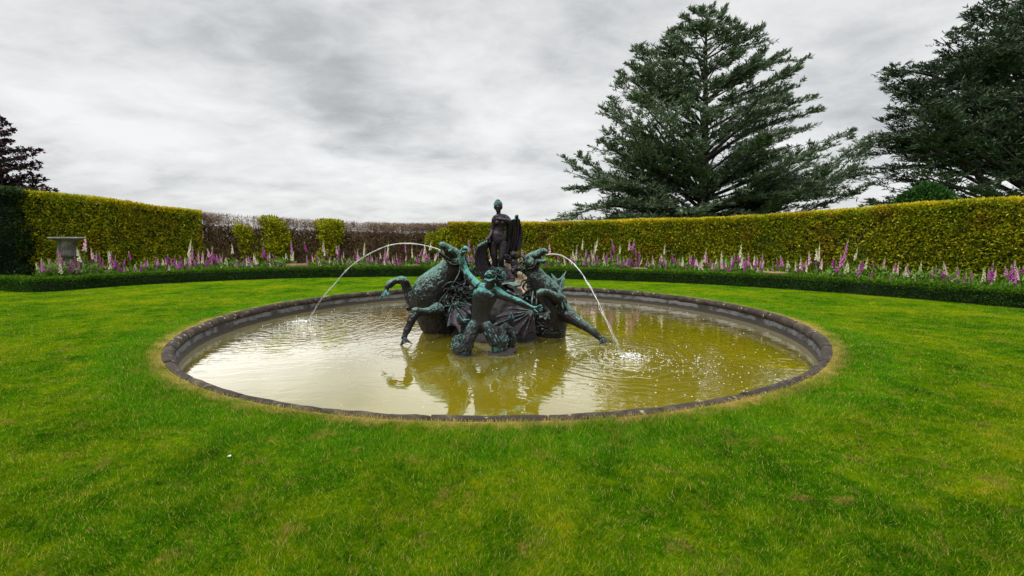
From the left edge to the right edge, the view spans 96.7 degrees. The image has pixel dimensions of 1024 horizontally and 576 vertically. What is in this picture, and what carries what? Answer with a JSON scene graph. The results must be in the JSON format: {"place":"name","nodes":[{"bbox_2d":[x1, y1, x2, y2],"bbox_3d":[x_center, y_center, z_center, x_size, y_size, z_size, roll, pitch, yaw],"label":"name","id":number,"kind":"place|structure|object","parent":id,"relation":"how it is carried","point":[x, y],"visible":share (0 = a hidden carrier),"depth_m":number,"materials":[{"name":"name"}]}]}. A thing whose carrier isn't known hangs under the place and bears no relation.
{"place":"outdoors","nodes":[
{"label":"outdoors","id":0,"kind":"place"},
{"bbox_2d":[178,296,816,416],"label":"water","id":1,"kind":"structure","parent":0,"point":[325,351],"depth_m":7.12,"materials":[{"name":"yellow liquid"}]},
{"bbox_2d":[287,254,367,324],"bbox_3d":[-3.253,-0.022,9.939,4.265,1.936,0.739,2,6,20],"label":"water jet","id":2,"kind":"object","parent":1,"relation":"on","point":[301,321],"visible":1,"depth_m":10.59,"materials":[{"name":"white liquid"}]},
{"bbox_2d":[209,311,779,407],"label":"floating bubbles","id":3,"kind":"object","parent":1,"relation":"on","point":[604,366],"visible":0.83,"depth_m":6.99,"materials":[{"name":"liquid"}]},
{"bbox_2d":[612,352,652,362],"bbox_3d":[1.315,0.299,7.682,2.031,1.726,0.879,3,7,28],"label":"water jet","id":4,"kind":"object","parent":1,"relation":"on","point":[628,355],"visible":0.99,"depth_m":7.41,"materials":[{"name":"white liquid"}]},
{"bbox_2d":[0,0,1022,239],"label":"sky","id":5,"kind":"structure","parent":0,"point":[359,111],"materials":[{"name":"grey"}]},
{"bbox_2d":[0,240,1023,575],"bbox_3d":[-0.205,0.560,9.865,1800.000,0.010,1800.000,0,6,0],"label":"lawn","id":6,"kind":"structure","parent":0,"point":[382,282],"depth_m":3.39,"materials":[{"name":"green plant"}]},
{"bbox_2d":[0,185,43,275],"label":"yew hedge","id":7,"kind":"object","parent":6,"relation":"on","point":[9,262],"visible":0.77,"depth_m":15.23,"materials":[{"name":"green plant"}]},
{"bbox_2d":[0,116,59,192],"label":"beech tree","id":8,"kind":"object","parent":6,"relation":"on","point":[6,168],"visible":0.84,"depth_m":26.13,"materials":[{"name":"purple plant"}]},
{"bbox_2d":[0,189,205,275],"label":"golden hedge","id":9,"kind":"object","parent":6,"relation":"on","point":[120,229],"visible":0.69,"depth_m":17.46,"materials":[{"name":"golden-green leaf"},{"name":"twig"}]},
{"bbox_2d":[232,214,296,265],"bbox_3d":[-11.206,-2.134,20.692,2.618,2.448,1.120,-1,6,-13],"label":"yew bush","id":10,"kind":"object","parent":6,"relation":"on","point":[270,228],"visible":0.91,"depth_m":20.49,"materials":[{"name":"green plant"}]},
{"bbox_2d":[200,211,448,271],"bbox_3d":[-8.426,-1.942,21.544,11.611,3.278,2.292,-1,6,-12],"label":"bare hedge","id":11,"kind":"object","parent":6,"relation":"on","point":[376,242],"visible":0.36,"depth_m":21.46,"materials":[{"name":"brown plant"}]},
{"bbox_2d":[310,218,345,264],"bbox_3d":[-8.643,-2.019,21.327,1.804,2.585,1.041,-1,6,-12],"label":"yew bush","id":12,"kind":"object","parent":11,"relation":"attached to","point":[330,233],"visible":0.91,"depth_m":21.14,"materials":[{"name":"green plant"}]},
{"bbox_2d":[424,225,462,259],"bbox_3d":[-3.270,-2.058,21.948,2.025,2.077,1.051,0,6,0],"label":"yew bush","id":13,"kind":"object","parent":6,"relation":"on","point":[441,231],"visible":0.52,"depth_m":21.76,"materials":[{"name":"green plant"}]},
{"bbox_2d":[161,287,832,421],"bbox_3d":[-0.210,0.935,9.910,11.770,0.835,11.761,0,6,0],"label":"pool basin","id":14,"kind":"object","parent":6,"relation":"in","point":[177,349],"visible":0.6,"depth_m":8.89,"materials":[{"name":"grey stone"}]},
{"bbox_2d":[0,265,1023,307],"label":"box hedge","id":15,"kind":"object","parent":6,"relation":"on","point":[990,295],"visible":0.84,"depth_m":15.47,"materials":[{"name":"green plant"}]},
{"bbox_2d":[546,1,877,224],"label":"cedar tree","id":16,"kind":"object","parent":6,"relation":"on","point":[774,189],"visible":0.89,"depth_m":30.15,"materials":[{"name":"green plant"}]},
{"bbox_2d":[446,195,1023,283],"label":"golden hedge","id":17,"kind":"object","parent":6,"relation":"on","point":[975,235],"visible":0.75,"depth_m":16.09,"materials":[{"name":"leaf"},{"name":"twig"}]},
{"bbox_2d":[887,181,962,210],"bbox_3d":[16.553,-2.302,18.320,2.251,4.108,2.495,0,6,0],"label":"round bush","id":18,"kind":"object","parent":6,"relation":"on","point":[928,191],"visible":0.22,"depth_m":17.80,"materials":[{"name":"green plant"}]},
{"bbox_2d":[846,0,1023,206],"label":"cedar tree","id":19,"kind":"object","parent":6,"relation":"on","point":[977,132],"visible":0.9,"depth_m":22.19,"materials":[{"name":"green plant"}]},
{"label":"soil","id":20,"kind":"structure","parent":0,"visible":0},
{"bbox_2d":[40,258,46,272],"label":"foxglove","id":21,"kind":"object","parent":20,"relation":"on","point":[43,268],"visible":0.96,"depth_m":14.36,"materials":[{"name":"plant"}]},
{"bbox_2d":[58,263,62,273],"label":"foxglove","id":22,"kind":"object","parent":20,"relation":"on","point":[60,270],"visible":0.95,"depth_m":14.66,"materials":[{"name":"white plant"}]},
{"bbox_2d":[47,237,83,273],"bbox_3d":[-15.077,-0.891,15.493,0.966,1.680,0.966,0,6,0],"label":"garden urn","id":23,"kind":"object","parent":20,"relation":"on","point":[67,247],"visible":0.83,"depth_m":15.27,"materials":[{"name":"grey stone"}]},
{"bbox_2d":[76,248,86,274],"bbox_3d":[-14.589,-0.716,15.370,0.384,1.385,0.347,-5,8,-42],"label":"foxglove","id":24,"kind":"object","parent":20,"relation":"on","point":[78,258],"visible":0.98,"depth_m":15.24,"materials":[{"name":"white plant"}]},
{"bbox_2d":[79,236,89,274],"bbox_3d":[-14.538,-0.905,15.377,0.402,1.766,0.331,-4,7,-34],"label":"foxglove","id":25,"kind":"object","parent":20,"relation":"on","point":[84,247],"visible":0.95,"depth_m":15.36,"materials":[{"name":"plant"}]},
{"bbox_2d":[90,248,97,273],"bbox_3d":[-14.214,-0.720,15.498,0.346,1.380,0.304,1,13,16],"label":"foxglove","id":26,"kind":"object","parent":20,"relation":"on","point":[92,257],"visible":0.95,"depth_m":15.43,"materials":[{"name":"plant"}]},
{"bbox_2d":[114,255,119,272],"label":"foxglove","id":27,"kind":"object","parent":20,"relation":"on","point":[115,266],"visible":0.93,"depth_m":16.44,"materials":[{"name":"purple plant"}]},
{"bbox_2d":[184,238,191,268],"bbox_3d":[-12.804,-1.157,18.050,0.403,1.768,0.350,12,5,-24],"label":"foxglove","id":28,"kind":"object","parent":20,"relation":"on","point":[188,253],"visible":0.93,"depth_m":18.01,"materials":[{"name":"white plant"}]},
{"bbox_2d":[211,247,218,267],"bbox_3d":[-11.988,-1.029,18.364,0.340,1.387,0.296,-2,10,41],"label":"foxglove","id":29,"kind":"object","parent":20,"relation":"on","point":[214,258],"visible":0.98,"depth_m":18.36,"materials":[{"name":"purple plant"}]},
{"bbox_2d":[262,244,265,266],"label":"foxglove","id":30,"kind":"object","parent":20,"relation":"on","point":[263,256],"visible":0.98,"depth_m":19.50,"materials":[{"name":"purple plant"}]},
{"bbox_2d":[287,264,308,266],"bbox_3d":[-9.269,-0.761,19.736,0.823,0.560,0.540,-2,6,-17],"label":"planter","id":31,"kind":"object","parent":20,"relation":"on","point":[289,265],"visible":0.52,"depth_m":19.46,"materials":[{"name":"stone"}]},
{"bbox_2d":[32,255,1023,290],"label":"border foliage","id":32,"kind":"object","parent":20,"relation":"on","point":[925,276],"visible":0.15,"depth_m":16.18,"materials":[{"name":"green plant"}]},
{"bbox_2d":[36,251,1019,286],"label":"foxgloves","id":33,"kind":"object","parent":20,"relation":"on","point":[694,264],"visible":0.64,"depth_m":16.71,"materials":[{"name":"plant"}]},
{"bbox_2d":[735,243,741,270],"bbox_3d":[8.503,-0.974,17.106,0.372,1.553,0.324,6,0,21],"label":"foxglove","id":34,"kind":"object","parent":20,"relation":"on","point":[740,253],"visible":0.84,"depth_m":17.06,"materials":[{"name":"white plant"}]},
{"bbox_2d":[762,271,786,277],"bbox_3d":[9.132,-0.329,15.854,0.650,0.485,0.637,0,6,0],"label":"planter","id":35,"kind":"object","parent":20,"relation":"on","point":[775,272],"visible":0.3,"depth_m":15.68,"materials":[{"name":"stone"}]},
{"bbox_2d":[808,252,812,274],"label":"foxglove","id":36,"kind":"object","parent":20,"relation":"on","point":[809,261],"visible":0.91,"depth_m":15.07,"materials":[{"name":"plant"}]},
{"bbox_2d":[818,243,819,274],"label":"foxglove","id":37,"kind":"object","parent":20,"relation":"on","point":[819,254],"visible":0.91,"depth_m":15.48,"materials":[{"name":"white plant"}]},
{"bbox_2d":[839,255,842,276],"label":"foxglove","id":38,"kind":"object","parent":20,"relation":"on","point":[840,263],"visible":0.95,"depth_m":14.30,"materials":[{"name":"pink plant"}]},
{"bbox_2d":[837,239,848,274],"bbox_3d":[10.756,-0.815,14.886,0.290,1.690,0.276,-1,6,-5],"label":"foxglove","id":39,"kind":"object","parent":20,"relation":"on","point":[844,255],"visible":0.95,"depth_m":14.77,"materials":[{"name":"plant"}]},
{"bbox_2d":[847,248,857,276],"bbox_3d":[10.747,-0.617,14.390,0.285,1.428,0.324,0,20,-12],"label":"foxglove","id":40,"kind":"object","parent":20,"relation":"on","point":[855,257],"visible":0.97,"depth_m":14.26,"materials":[{"name":"white plant"}]},
{"bbox_2d":[943,261,948,282],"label":"foxglove","id":41,"kind":"object","parent":20,"relation":"on","point":[945,273],"visible":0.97,"depth_m":12.25,"materials":[{"name":"plant"}]},
{"bbox_2d":[989,269,994,283],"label":"foxglove","id":42,"kind":"object","parent":20,"relation":"on","point":[992,275],"visible":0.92,"depth_m":11.65,"materials":[{"name":"purple plant"}]},
{"bbox_2d":[1007,264,1013,285],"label":"foxglove","id":43,"kind":"object","parent":20,"relation":"on","point":[1011,276],"visible":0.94,"depth_m":11.25,"materials":[{"name":"purple plant"}]},
{"bbox_2d":[1014,266,1019,286],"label":"foxglove","id":44,"kind":"object","parent":20,"relation":"on","point":[1017,275],"visible":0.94,"depth_m":11.23,"materials":[{"name":"pink plant"}]},
{"label":"pool floor","id":45,"kind":"structure","parent":0,"visible":0},
{"bbox_2d":[451,264,537,357],"bbox_3d":[-0.292,0.517,9.173,2.569,2.060,3.267,-3,7,-23],"label":"rock plinth","id":46,"kind":"object","parent":45,"relation":"on","point":[499,307],"visible":0.22,"depth_m":9.07,"materials":[{"name":"grey stone"}]},
{"bbox_2d":[379,242,476,344],"bbox_3d":[-1.514,0.289,9.105,1.892,2.422,1.484,-4,7,-35],"label":"horse statue","id":47,"kind":"object","parent":46,"relation":"on","point":[438,298],"visible":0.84,"depth_m":9.01,"materials":[{"name":"green metal"}]},
{"bbox_2d":[451,246,542,355],"bbox_3d":[-0.275,0.248,7.738,1.538,1.932,0.612,-1,6,-6],"label":"merman statue","id":48,"kind":"object","parent":46,"relation":"on","point":[487,294],"visible":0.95,"depth_m":7.60,"materials":[{"name":"green metal"}]},
{"bbox_2d":[474,199,522,279],"bbox_3d":[-0.265,-1.038,10.223,1.155,1.904,0.442,-2,6,-16],"label":"woman statue","id":49,"kind":"object","parent":46,"relation":"on","point":[509,242],"visible":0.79,"depth_m":10.20,"materials":[{"name":"brown metal"}]},
{"bbox_2d":[495,281,521,292],"bbox_3d":[-0.061,-0.014,9.282,0.650,0.284,0.367,5,8,41],"label":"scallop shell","id":50,"kind":"object","parent":46,"relation":"on","point":[504,287],"visible":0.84,"depth_m":9.24,"materials":[{"name":"teal metal"}]},
{"bbox_2d":[506,290,518,297],"bbox_3d":[0.017,0.112,8.834,0.254,0.148,0.084,1,6,10],"label":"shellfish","id":51,"kind":"object","parent":46,"relation":"on","point":[511,293],"visible":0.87,"depth_m":8.81,"materials":[{"name":"teal metal"}]},
{"bbox_2d":[504,251,526,277],"bbox_3d":[0.071,-0.523,10.063,0.521,0.596,0.505,0,6,0],"label":"cherub statue","id":52,"kind":"object","parent":46,"relation":"on","point":[511,259],"visible":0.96,"depth_m":9.90,"materials":[{"name":"brown metal"}]},
{"bbox_2d":[493,248,612,344],"bbox_3d":[0.732,0.326,8.814,2.232,2.202,1.413,0,6,0],"label":"horse statue","id":53,"kind":"object","parent":45,"relation":"on","point":[556,316],"visible":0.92,"depth_m":8.64,"materials":[{"name":"green metal"}]}
]}

